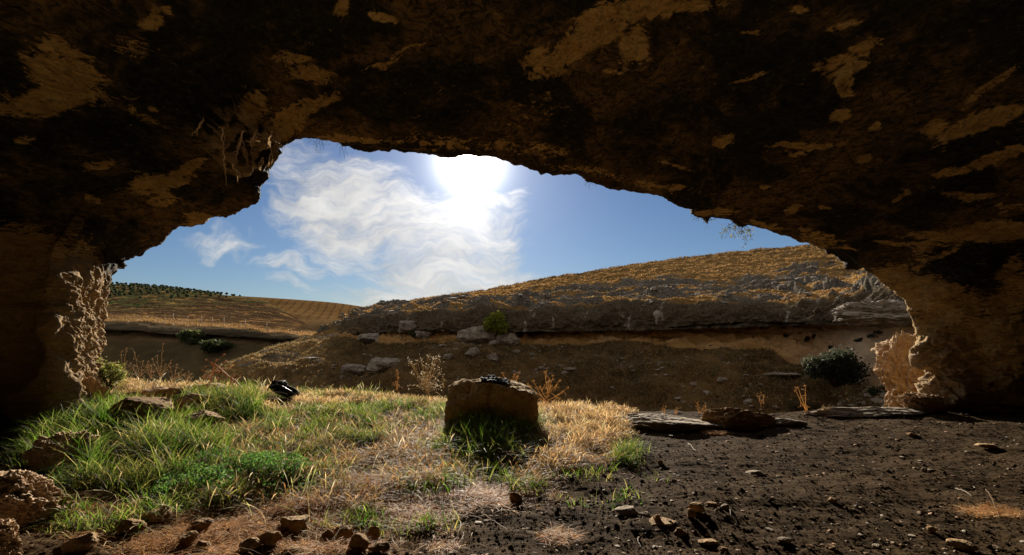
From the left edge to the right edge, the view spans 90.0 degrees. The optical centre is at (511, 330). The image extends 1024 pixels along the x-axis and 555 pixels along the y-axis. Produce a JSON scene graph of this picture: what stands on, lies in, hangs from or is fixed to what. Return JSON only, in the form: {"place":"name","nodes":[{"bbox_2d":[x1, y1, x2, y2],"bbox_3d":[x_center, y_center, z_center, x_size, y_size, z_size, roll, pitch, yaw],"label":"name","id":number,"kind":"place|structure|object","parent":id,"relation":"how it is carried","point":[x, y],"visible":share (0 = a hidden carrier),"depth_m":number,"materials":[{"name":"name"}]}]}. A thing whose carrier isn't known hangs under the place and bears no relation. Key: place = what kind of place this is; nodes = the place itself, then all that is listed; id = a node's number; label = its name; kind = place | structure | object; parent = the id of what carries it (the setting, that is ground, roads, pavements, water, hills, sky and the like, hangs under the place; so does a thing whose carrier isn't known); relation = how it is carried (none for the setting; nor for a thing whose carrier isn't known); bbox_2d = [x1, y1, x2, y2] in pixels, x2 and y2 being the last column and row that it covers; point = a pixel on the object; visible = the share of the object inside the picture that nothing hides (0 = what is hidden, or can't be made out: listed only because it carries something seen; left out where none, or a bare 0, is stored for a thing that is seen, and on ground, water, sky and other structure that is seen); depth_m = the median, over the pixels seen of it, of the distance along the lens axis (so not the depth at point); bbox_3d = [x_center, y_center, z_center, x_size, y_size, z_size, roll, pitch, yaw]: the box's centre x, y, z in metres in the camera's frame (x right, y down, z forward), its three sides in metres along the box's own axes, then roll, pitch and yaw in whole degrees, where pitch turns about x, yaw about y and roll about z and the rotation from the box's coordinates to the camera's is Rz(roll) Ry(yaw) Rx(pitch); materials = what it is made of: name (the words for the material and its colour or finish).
{"place":"outdoors","nodes":[
{"label":"outdoors","id":0,"kind":"place"},
{"bbox_2d":[101,284,317,384],"bbox_3d":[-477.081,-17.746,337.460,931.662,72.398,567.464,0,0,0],"label":"hill","id":1,"kind":"structure","parent":0,"point":[145,341],"depth_m":75.80,"materials":[{"name":"brown soil"}]},
{"bbox_2d":[175,329,213,343],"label":"bush","id":2,"kind":"object","parent":1,"relation":"on","point":[196,336],"visible":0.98,"depth_m":72.75,"materials":[{"name":"green plant"}]},
{"bbox_2d":[198,338,236,353],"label":"bush","id":3,"kind":"object","parent":1,"relation":"on","point":[212,345],"visible":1,"depth_m":69.58,"materials":[{"name":"green plant"}]},
{"bbox_2d":[104,313,316,335],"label":"grass","id":4,"kind":"structure","parent":0,"point":[186,323],"depth_m":87.94,"materials":[{"name":"plant"}]},
{"bbox_2d":[237,296,361,328],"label":"ploughed hill","id":5,"kind":"structure","parent":0,"point":[315,314],"depth_m":618.89,"materials":[{"name":"brown soil"}]},
{"bbox_2d":[0,378,670,542],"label":"green grass","id":6,"kind":"structure","parent":0,"point":[92,416],"depth_m":5.90,"materials":[{"name":"green plant"}]},
{"bbox_2d":[110,404,637,517],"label":"russet grass","id":7,"kind":"structure","parent":0,"point":[397,461],"depth_m":5.63,"materials":[{"name":"beige plant"}]},
{"bbox_2d":[110,377,643,472],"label":"straw grass","id":8,"kind":"structure","parent":0,"point":[599,416],"depth_m":8.27,"materials":[{"name":"beige plant"}]},
{"bbox_2d":[111,138,808,306],"label":"sky","id":9,"kind":"structure","parent":0,"point":[363,229],"materials":[{"name":"blue"}]},
{"bbox_2d":[0,0,1023,428],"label":"cave rock","id":10,"kind":"object","parent":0,"point":[882,140],"visible":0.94,"depth_m":7.24,"materials":[{"name":"stone"}]},
{"bbox_2d":[81,376,115,404],"bbox_3d":[-6.412,1.049,7.792,0.708,0.722,0.429,0,0,0],"label":"rock ledge","id":11,"kind":"object","parent":10,"relation":"attached to","point":[92,385],"visible":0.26,"depth_m":7.74,"materials":[{"name":"stone"}]},
{"bbox_2d":[218,126,226,176],"bbox_3d":[-4.153,-2.506,7.366,0.090,0.677,0.614,0,0,-26],"label":"root","id":12,"kind":"object","parent":10,"relation":"hanging from","point":[223,127],"visible":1,"depth_m":7.15,"materials":[{"name":"plant"}]},
{"bbox_2d":[233,130,244,159],"bbox_3d":[-3.966,-2.695,7.422,0.210,0.452,0.102,0,0,26],"label":"root","id":13,"kind":"object","parent":10,"relation":"hanging from","point":[238,144],"visible":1,"depth_m":7.44,"materials":[{"name":"wood"}]},
{"bbox_2d":[247,130,259,145],"bbox_3d":[-3.871,-2.874,7.644,0.175,0.420,0.378,0,0,-30],"label":"root","id":14,"kind":"object","parent":10,"relation":"hanging from","point":[253,138],"visible":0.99,"depth_m":7.54,"materials":[{"name":"wood"}]},
{"bbox_2d":[267,130,272,164],"bbox_3d":[-3.843,-2.892,8.143,0.097,0.497,0.470,0,0,-28],"label":"root","id":15,"kind":"object","parent":10,"relation":"hanging from","point":[270,148],"visible":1,"depth_m":8.27,"materials":[{"name":"plant"}]},
{"bbox_2d":[719,222,753,247],"bbox_3d":[4.446,-1.913,10.112,0.740,0.553,0.192,0,0,0],"label":"hanging plant","id":16,"kind":"object","parent":10,"relation":"hanging from","point":[741,231],"visible":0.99,"depth_m":10.10,"materials":[{"name":"grey plant"}]},
{"bbox_2d":[0,383,1023,554],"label":"cave floor","id":17,"kind":"structure","parent":0,"point":[785,486],"depth_m":4.63,"materials":[{"name":"soil"}]},
{"bbox_2d":[0,518,23,554],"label":"rock","id":18,"kind":"object","parent":17,"relation":"on","point":[11,542],"visible":1,"depth_m":3.36,"materials":[{"name":"stone"}]},
{"bbox_2d":[0,469,75,525],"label":"rock","id":19,"kind":"object","parent":17,"relation":"on","point":[25,495],"visible":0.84,"depth_m":3.97,"materials":[{"name":"brown stone"}]},
{"bbox_2d":[21,429,99,473],"bbox_3d":[-4.881,1.333,5.544,0.539,0.479,0.693,0,0,0],"label":"rock","id":20,"kind":"object","parent":17,"relation":"on","point":[40,443],"visible":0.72,"depth_m":5.35,"materials":[{"name":"brown stone"}]},
{"bbox_2d":[60,532,99,552],"bbox_3d":[-2.985,1.466,3.560,0.208,0.110,0.182,0,0,0],"label":"stone","id":21,"kind":"object","parent":17,"relation":"on","point":[84,542],"visible":0.96,"depth_m":3.50,"materials":[{"name":"stone"}]},
{"bbox_2d":[95,356,129,390],"bbox_3d":[-7.360,0.779,9.293,0.692,0.667,0.534,0,0,-37],"label":"shrub","id":22,"kind":"object","parent":17,"relation":"on","point":[117,375],"visible":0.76,"depth_m":9.28,"materials":[{"name":"green plant"}]},
{"bbox_2d":[110,518,146,534],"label":"stone","id":23,"kind":"object","parent":17,"relation":"on","point":[132,523],"visible":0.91,"depth_m":3.78,"materials":[{"name":"stone"}]},
{"bbox_2d":[129,352,152,377],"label":"dry herb","id":24,"kind":"object","parent":17,"relation":"on","point":[139,375],"visible":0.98,"depth_m":9.70,"materials":[{"name":"plant"}]},
{"bbox_2d":[107,396,177,426],"bbox_3d":[-5.221,1.165,7.338,1.016,0.445,0.648,0,0,0],"label":"rock","id":25,"kind":"object","parent":17,"relation":"on","point":[139,402],"visible":0.59,"depth_m":7.14,"materials":[{"name":"stone"}]},
{"bbox_2d":[142,386,168,398],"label":"rock","id":26,"kind":"object","parent":17,"relation":"on","point":[157,391],"visible":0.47,"depth_m":8.52,"materials":[{"name":"stone"}]},
{"bbox_2d":[142,505,172,522],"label":"stone","id":27,"kind":"object","parent":17,"relation":"on","point":[162,510],"visible":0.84,"depth_m":4.03,"materials":[{"name":"stone"}]},
{"bbox_2d":[151,344,171,376],"bbox_3d":[-6.630,0.564,9.678,0.423,0.654,0.187,0,0,0],"label":"dry herb","id":28,"kind":"object","parent":17,"relation":"on","point":[161,364],"visible":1,"depth_m":9.70,"materials":[{"name":"plant"}]},
{"bbox_2d":[165,387,184,399],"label":"rock","id":29,"kind":"object","parent":17,"relation":"on","point":[176,390],"visible":0.82,"depth_m":8.54,"materials":[{"name":"stone"}]},
{"bbox_2d":[178,531,198,545],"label":"stone","id":30,"kind":"object","parent":17,"relation":"on","point":[189,536],"visible":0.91,"depth_m":3.62,"materials":[{"name":"stone"}]},
{"bbox_2d":[173,393,211,409],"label":"rock","id":31,"kind":"object","parent":17,"relation":"on","point":[187,399],"visible":0.67,"depth_m":7.96,"materials":[{"name":"stone"}]},
{"bbox_2d":[191,518,213,529],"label":"stone","id":32,"kind":"object","parent":17,"relation":"on","point":[202,523],"visible":0.88,"depth_m":3.85,"materials":[{"name":"stone"}]},
{"bbox_2d":[195,540,210,550],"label":"stone","id":33,"kind":"object","parent":17,"relation":"on","point":[200,544],"visible":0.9,"depth_m":3.51,"materials":[{"name":"stone"}]},
{"bbox_2d":[184,410,224,432],"bbox_3d":[-4.145,1.255,6.965,0.514,0.307,0.406,0,0,28],"label":"rock","id":34,"kind":"object","parent":17,"relation":"on","point":[210,414],"visible":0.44,"depth_m":6.86,"materials":[{"name":"stone"}]},
{"bbox_2d":[186,383,224,392],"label":"rock","id":35,"kind":"object","parent":17,"relation":"on","point":[190,387],"visible":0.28,"depth_m":9.19,"materials":[{"name":"stone"}]},
{"bbox_2d":[202,354,248,392],"bbox_3d":[-4.913,0.831,8.902,1.012,0.858,0.374,0,0,0],"label":"dead branch","id":36,"kind":"object","parent":17,"relation":"on","point":[223,371],"visible":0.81,"depth_m":8.89,"materials":[{"name":"wood"}]},
{"bbox_2d":[135,448,352,512],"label":"leafy weeds","id":37,"kind":"object","parent":17,"relation":"on","point":[267,459],"visible":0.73,"depth_m":4.92,"materials":[{"name":"green plant"}]},
{"bbox_2d":[239,537,261,552],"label":"stone","id":38,"kind":"object","parent":17,"relation":"on","point":[252,543],"visible":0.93,"depth_m":3.38,"materials":[{"name":"stone"}]},
{"bbox_2d":[257,531,282,544],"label":"stone","id":39,"kind":"object","parent":17,"relation":"on","point":[269,538],"visible":0.91,"depth_m":3.47,"materials":[{"name":"stone"}]},
{"bbox_2d":[266,380,299,399],"bbox_3d":[-4.120,1.084,9.255,0.558,0.388,0.348,0,0,0],"label":"bag","id":40,"kind":"object","parent":17,"relation":"on","point":[283,388],"visible":0.93,"depth_m":9.19,"materials":[{"name":"black fabric"}]},
{"bbox_2d":[281,545,299,552],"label":"stone","id":41,"kind":"object","parent":17,"relation":"on","point":[293,550],"visible":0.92,"depth_m":3.42,"materials":[{"name":"stone"}]},
{"bbox_2d":[280,515,309,532],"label":"stone","id":42,"kind":"object","parent":17,"relation":"on","point":[295,524],"visible":0.87,"depth_m":3.83,"materials":[{"name":"stone"}]},
{"bbox_2d":[9,370,636,523],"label":"tall stems","id":43,"kind":"object","parent":17,"relation":"on","point":[312,442],"visible":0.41,"depth_m":6.10,"materials":[{"name":"green plant"}]},
{"bbox_2d":[319,529,333,544],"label":"stone","id":44,"kind":"object","parent":17,"relation":"on","point":[328,533],"visible":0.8,"depth_m":3.62,"materials":[{"name":"stone"}]},
{"bbox_2d":[333,524,353,540],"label":"stone","id":45,"kind":"object","parent":17,"relation":"on","point":[344,531],"visible":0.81,"depth_m":3.67,"materials":[{"name":"stone"}]},
{"bbox_2d":[348,533,370,550],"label":"stone","id":46,"kind":"object","parent":17,"relation":"on","point":[361,541],"visible":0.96,"depth_m":3.45,"materials":[{"name":"stone"}]},
{"bbox_2d":[366,526,379,539],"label":"stone","id":47,"kind":"object","parent":17,"relation":"on","point":[372,532],"visible":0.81,"depth_m":3.72,"materials":[{"name":"stone"}]},
{"bbox_2d":[367,542,389,552],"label":"stone","id":48,"kind":"object","parent":17,"relation":"on","point":[381,547],"visible":0.99,"depth_m":3.45,"materials":[{"name":"stone"}]},
{"bbox_2d":[407,355,441,396],"bbox_3d":[-1.708,0.931,10.115,0.762,0.929,0.510,0,0,0],"label":"seed herb","id":49,"kind":"object","parent":17,"relation":"on","point":[427,383],"visible":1,"depth_m":10.07,"materials":[{"name":"plant"}]},
{"bbox_2d":[444,378,538,427],"bbox_3d":[-0.300,1.177,7.756,1.439,0.932,0.925,0,0,0],"label":"boulder","id":50,"kind":"object","parent":17,"relation":"on","point":[515,397],"visible":0.61,"depth_m":7.35,"materials":[{"name":"stone"}]},
{"bbox_2d":[480,375,510,384],"bbox_3d":[-0.247,0.738,7.632,0.456,0.138,0.380,0,0,0],"label":"cloth","id":51,"kind":"object","parent":50,"relation":"on","point":[494,378],"visible":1,"depth_m":7.61,"materials":[{"name":"fabric"}]},
{"bbox_2d":[0,390,1023,554],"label":"soil clods","id":52,"kind":"object","parent":17,"relation":"on","point":[727,516],"visible":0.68,"depth_m":4.35,"materials":[{"name":"brown soil"}]},
{"bbox_2d":[4,411,1023,554],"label":"pebbles","id":53,"kind":"object","parent":17,"relation":"on","point":[706,534],"visible":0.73,"depth_m":4.25,"materials":[{"name":"stone"}]},
{"bbox_2d":[509,492,521,502],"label":"stone","id":54,"kind":"object","parent":17,"relation":"on","point":[515,496],"visible":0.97,"depth_m":4.45,"materials":[{"name":"stone"}]},
{"bbox_2d":[11,428,1023,554],"bbox_3d":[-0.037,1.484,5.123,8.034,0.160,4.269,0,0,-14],"label":"dry litter","id":55,"kind":"object","parent":17,"relation":"on","point":[982,511],"visible":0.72,"depth_m":4.07,"materials":[{"name":"beige plant"}]},
{"bbox_2d":[527,370,568,409],"bbox_3d":[0.542,1.111,9.337,1.026,0.793,0.313,0,0,0],"label":"thistle","id":56,"kind":"object","parent":17,"relation":"on","point":[555,386],"visible":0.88,"depth_m":9.33,"materials":[{"name":"plant"}]},
{"bbox_2d":[592,447,603,456],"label":"stone","id":57,"kind":"object","parent":17,"relation":"on","point":[596,450],"visible":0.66,"depth_m":6.16,"materials":[{"name":"stone"}]},
{"bbox_2d":[614,505,638,515],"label":"stone","id":58,"kind":"object","parent":17,"relation":"on","point":[627,510],"visible":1,"depth_m":4.16,"materials":[{"name":"stone"}]},
{"bbox_2d":[649,517,676,525],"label":"stone","id":59,"kind":"object","parent":17,"relation":"on","point":[662,521],"visible":0.81,"depth_m":3.94,"materials":[{"name":"stone"}]},
{"bbox_2d":[607,413,722,431],"bbox_3d":[2.466,1.518,8.272,2.005,0.341,0.921,0,0,0],"label":"rock slab","id":60,"kind":"object","parent":17,"relation":"on","point":[663,423],"visible":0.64,"depth_m":7.96,"materials":[{"name":"stone"}]},
{"bbox_2d":[674,527,687,535],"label":"stone","id":61,"kind":"object","parent":17,"relation":"on","point":[679,531],"visible":1,"depth_m":3.77,"materials":[{"name":"stone"}]},
{"bbox_2d":[687,508,695,517],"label":"stone","id":62,"kind":"object","parent":17,"relation":"on","point":[691,513],"visible":1,"depth_m":3.99,"materials":[{"name":"stone"}]},
{"bbox_2d":[688,502,705,511],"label":"stone","id":63,"kind":"object","parent":17,"relation":"on","point":[697,506],"visible":0.92,"depth_m":4.10,"materials":[{"name":"stone"}]},
{"bbox_2d":[698,538,718,544],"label":"stone","id":64,"kind":"object","parent":17,"relation":"on","point":[709,541],"visible":1,"depth_m":3.62,"materials":[{"name":"stone"}]},
{"bbox_2d":[705,501,718,506],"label":"stone","id":65,"kind":"object","parent":17,"relation":"on","point":[711,503],"visible":1,"depth_m":4.27,"materials":[{"name":"stone"}]},
{"bbox_2d":[718,546,728,551],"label":"stone","id":66,"kind":"object","parent":17,"relation":"on","point":[722,549],"visible":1,"depth_m":3.50,"materials":[{"name":"stone"}]},
{"bbox_2d":[700,407,782,431],"bbox_3d":[3.751,1.480,8.347,1.234,0.475,0.682,0,0,-19],"label":"rock slab","id":67,"kind":"object","parent":17,"relation":"on","point":[734,419],"visible":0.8,"depth_m":8.15,"materials":[{"name":"stone"}]},
{"bbox_2d":[746,470,763,474],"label":"stone","id":68,"kind":"object","parent":17,"relation":"on","point":[756,472],"visible":1,"depth_m":5.41,"materials":[{"name":"stone"}]},
{"bbox_2d":[777,537,791,543],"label":"stone","id":69,"kind":"object","parent":17,"relation":"on","point":[785,539],"visible":1,"depth_m":3.59,"materials":[{"name":"stone"}]},
{"bbox_2d":[775,418,807,426],"bbox_3d":[4.402,1.503,8.353,0.791,0.156,0.360,0,0,0],"label":"rock slab","id":70,"kind":"object","parent":17,"relation":"on","point":[781,422],"visible":0.65,"depth_m":8.22,"materials":[{"name":"stone"}]},
{"bbox_2d":[795,385,809,412],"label":"dry stalk","id":71,"kind":"object","parent":17,"relation":"on","point":[806,406],"visible":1,"depth_m":9.29,"materials":[{"name":"plant"}]},
{"bbox_2d":[825,544,835,549],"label":"stone","id":72,"kind":"object","parent":17,"relation":"on","point":[831,546],"visible":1,"depth_m":3.49,"materials":[{"name":"stone"}]},
{"bbox_2d":[827,497,836,503],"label":"stone","id":73,"kind":"object","parent":17,"relation":"on","point":[833,500],"visible":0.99,"depth_m":4.42,"materials":[{"name":"stone"}]},
{"bbox_2d":[803,407,925,417],"bbox_3d":[6.341,1.476,9.186,2.190,0.208,0.704,0,0,-8],"label":"rock slab","id":74,"kind":"object","parent":17,"relation":"on","point":[874,412],"visible":0.87,"depth_m":9.07,"materials":[{"name":"stone"}]},
{"bbox_2d":[872,543,882,548],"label":"stone","id":75,"kind":"object","parent":17,"relation":"on","point":[876,546],"visible":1,"depth_m":3.52,"materials":[{"name":"stone"}]},
{"bbox_2d":[873,331,924,407],"bbox_3d":[11.359,1.485,14.572,1.774,2.974,1.606,0,0,36],"label":"rock outcrop","id":76,"kind":"object","parent":17,"relation":"on","point":[896,372],"visible":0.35,"depth_m":14.42,"materials":[{"name":"stone"}]},
{"bbox_2d":[896,392,944,413],"bbox_3d":[7.555,1.350,9.481,0.758,0.398,0.596,0,0,0],"label":"rock ledge","id":77,"kind":"object","parent":17,"relation":"on","point":[927,403],"visible":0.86,"depth_m":9.32,"materials":[{"name":"brown stone"}]},
{"bbox_2d":[926,525,936,532],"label":"stone","id":78,"kind":"object","parent":17,"relation":"on","point":[930,528],"visible":1,"depth_m":3.78,"materials":[{"name":"stone"}]},
{"bbox_2d":[946,538,978,551],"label":"stone","id":79,"kind":"object","parent":17,"relation":"on","point":[964,545],"visible":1,"depth_m":3.51,"materials":[{"name":"stone"}]},
{"bbox_2d":[974,443,997,448],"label":"stone","id":80,"kind":"object","parent":17,"relation":"on","point":[986,445],"visible":1,"depth_m":6.50,"materials":[{"name":"stone"}]},
{"bbox_2d":[200,244,914,413],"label":"hillside","id":81,"kind":"structure","parent":0,"point":[699,323],"depth_m":35.34,"materials":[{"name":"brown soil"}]},
{"bbox_2d":[340,363,366,374],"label":"hill boulder","id":82,"kind":"object","parent":81,"relation":"on","point":[356,369],"visible":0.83,"depth_m":35.48,"materials":[{"name":"stone"}]},
{"bbox_2d":[357,333,380,341],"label":"hill boulder","id":83,"kind":"object","parent":81,"relation":"on","point":[370,337],"visible":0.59,"depth_m":42.23,"materials":[{"name":"stone"}]},
{"bbox_2d":[366,357,401,371],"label":"hill boulder","id":84,"kind":"object","parent":81,"relation":"on","point":[378,364],"visible":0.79,"depth_m":34.29,"materials":[{"name":"stone"}]},
{"bbox_2d":[398,320,416,332],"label":"hill boulder","id":85,"kind":"object","parent":81,"relation":"on","point":[405,326],"visible":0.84,"depth_m":39.46,"materials":[{"name":"stone"}]},
{"bbox_2d":[414,331,433,339],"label":"hill boulder","id":86,"kind":"object","parent":81,"relation":"on","point":[424,335],"visible":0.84,"depth_m":38.64,"materials":[{"name":"stone"}]},
{"bbox_2d":[443,354,452,359],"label":"hill boulder","id":87,"kind":"object","parent":81,"relation":"on","point":[448,356],"visible":0.99,"depth_m":32.47,"materials":[{"name":"stone"}]},
{"bbox_2d":[464,347,479,356],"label":"hill boulder","id":88,"kind":"object","parent":81,"relation":"on","point":[472,352],"visible":0.94,"depth_m":33.04,"materials":[{"name":"stone"}]},
{"bbox_2d":[456,325,496,343],"bbox_3d":[-2.594,0.382,37.085,3.002,1.506,1.986,0,0,0],"label":"hill boulder","id":89,"kind":"object","parent":81,"relation":"on","point":[478,334],"visible":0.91,"depth_m":36.41,"materials":[{"name":"stone"}]},
{"bbox_2d":[487,353,497,361],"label":"hill boulder","id":90,"kind":"object","parent":81,"relation":"on","point":[493,357],"visible":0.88,"depth_m":32.65,"materials":[{"name":"stone"}]},
{"bbox_2d":[488,340,499,344],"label":"hill boulder","id":91,"kind":"object","parent":81,"relation":"on","point":[493,342],"visible":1,"depth_m":35.60,"materials":[{"name":"stone"}]},
{"bbox_2d":[483,311,510,334],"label":"bush","id":92,"kind":"object","parent":81,"relation":"on","point":[496,320],"visible":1,"depth_m":35.96,"materials":[{"name":"green plant"}]},
{"bbox_2d":[495,332,519,345],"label":"hill boulder","id":93,"kind":"object","parent":81,"relation":"on","point":[510,338],"visible":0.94,"depth_m":36.28,"materials":[{"name":"stone"}]},
{"bbox_2d":[201,334,868,412],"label":"slope weeds","id":94,"kind":"object","parent":81,"relation":"on","point":[816,387],"visible":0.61,"depth_m":30.46,"materials":[{"name":"brown plant"}]},
{"bbox_2d":[200,334,887,413],"bbox_3d":[-5.500,3.443,33.910,61.845,6.310,20.966,0,0,34],"label":"slope scrub","id":95,"kind":"object","parent":81,"relation":"on","point":[765,367],"visible":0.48,"depth_m":29.84,"materials":[{"name":"brown plant"}]},
{"bbox_2d":[207,337,886,411],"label":"slope stones","id":96,"kind":"object","parent":81,"relation":"on","point":[878,401],"visible":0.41,"depth_m":26.42,"materials":[{"name":"stone"}]},
{"bbox_2d":[319,254,879,329],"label":"ledge stones","id":97,"kind":"object","parent":81,"relation":"on","point":[654,288],"visible":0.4,"depth_m":41.02,"materials":[{"name":"stone"}]},
{"bbox_2d":[409,244,809,300],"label":"ridge scrub","id":98,"kind":"object","parent":81,"relation":"on","point":[764,248],"visible":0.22,"depth_m":100.05,"materials":[{"name":"plant"}]},
{"bbox_2d":[716,377,727,382],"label":"hill boulder","id":99,"kind":"object","parent":81,"relation":"on","point":[722,379],"visible":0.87,"depth_m":26.37,"materials":[{"name":"stone"}]},
{"bbox_2d":[763,372,799,376],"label":"hill boulder","id":100,"kind":"object","parent":81,"relation":"on","point":[783,374],"visible":0.97,"depth_m":25.52,"materials":[{"name":"stone"}]},
{"bbox_2d":[783,399,826,410],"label":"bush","id":101,"kind":"object","parent":81,"relation":"on","point":[797,404],"visible":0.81,"depth_m":21.89,"materials":[{"name":"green plant"}]},
{"bbox_2d":[800,344,873,386],"bbox_3d":[14.695,1.682,23.273,2.748,2.133,2.586,0,0,0],"label":"bush","id":102,"kind":"object","parent":81,"relation":"on","point":[838,367],"visible":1,"depth_m":22.77,"materials":[{"name":"green plant"}]},
{"bbox_2d":[829,299,912,328],"bbox_3d":[15.191,-0.669,20.839,3.890,1.215,2.708,0,0,21],"label":"rock outcrop","id":103,"kind":"object","parent":81,"relation":"on","point":[885,314],"visible":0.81,"depth_m":20.43,"materials":[{"name":"stone"}]},
{"bbox_2d":[867,330,881,338],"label":"wall tuft","id":104,"kind":"object","parent":81,"relation":"attached to","point":[873,334],"visible":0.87,"depth_m":24.17,"materials":[{"name":"green plant"}]},
{"bbox_2d":[866,387,885,395],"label":"bush","id":105,"kind":"object","parent":81,"relation":"on","point":[873,391],"visible":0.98,"depth_m":20.40,"materials":[{"name":"green plant"}]},
{"bbox_2d":[875,339,890,355],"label":"rock outcrop","id":106,"kind":"object","parent":81,"relation":"on","point":[880,347],"visible":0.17,"depth_m":15.77,"materials":[{"name":"stone"}]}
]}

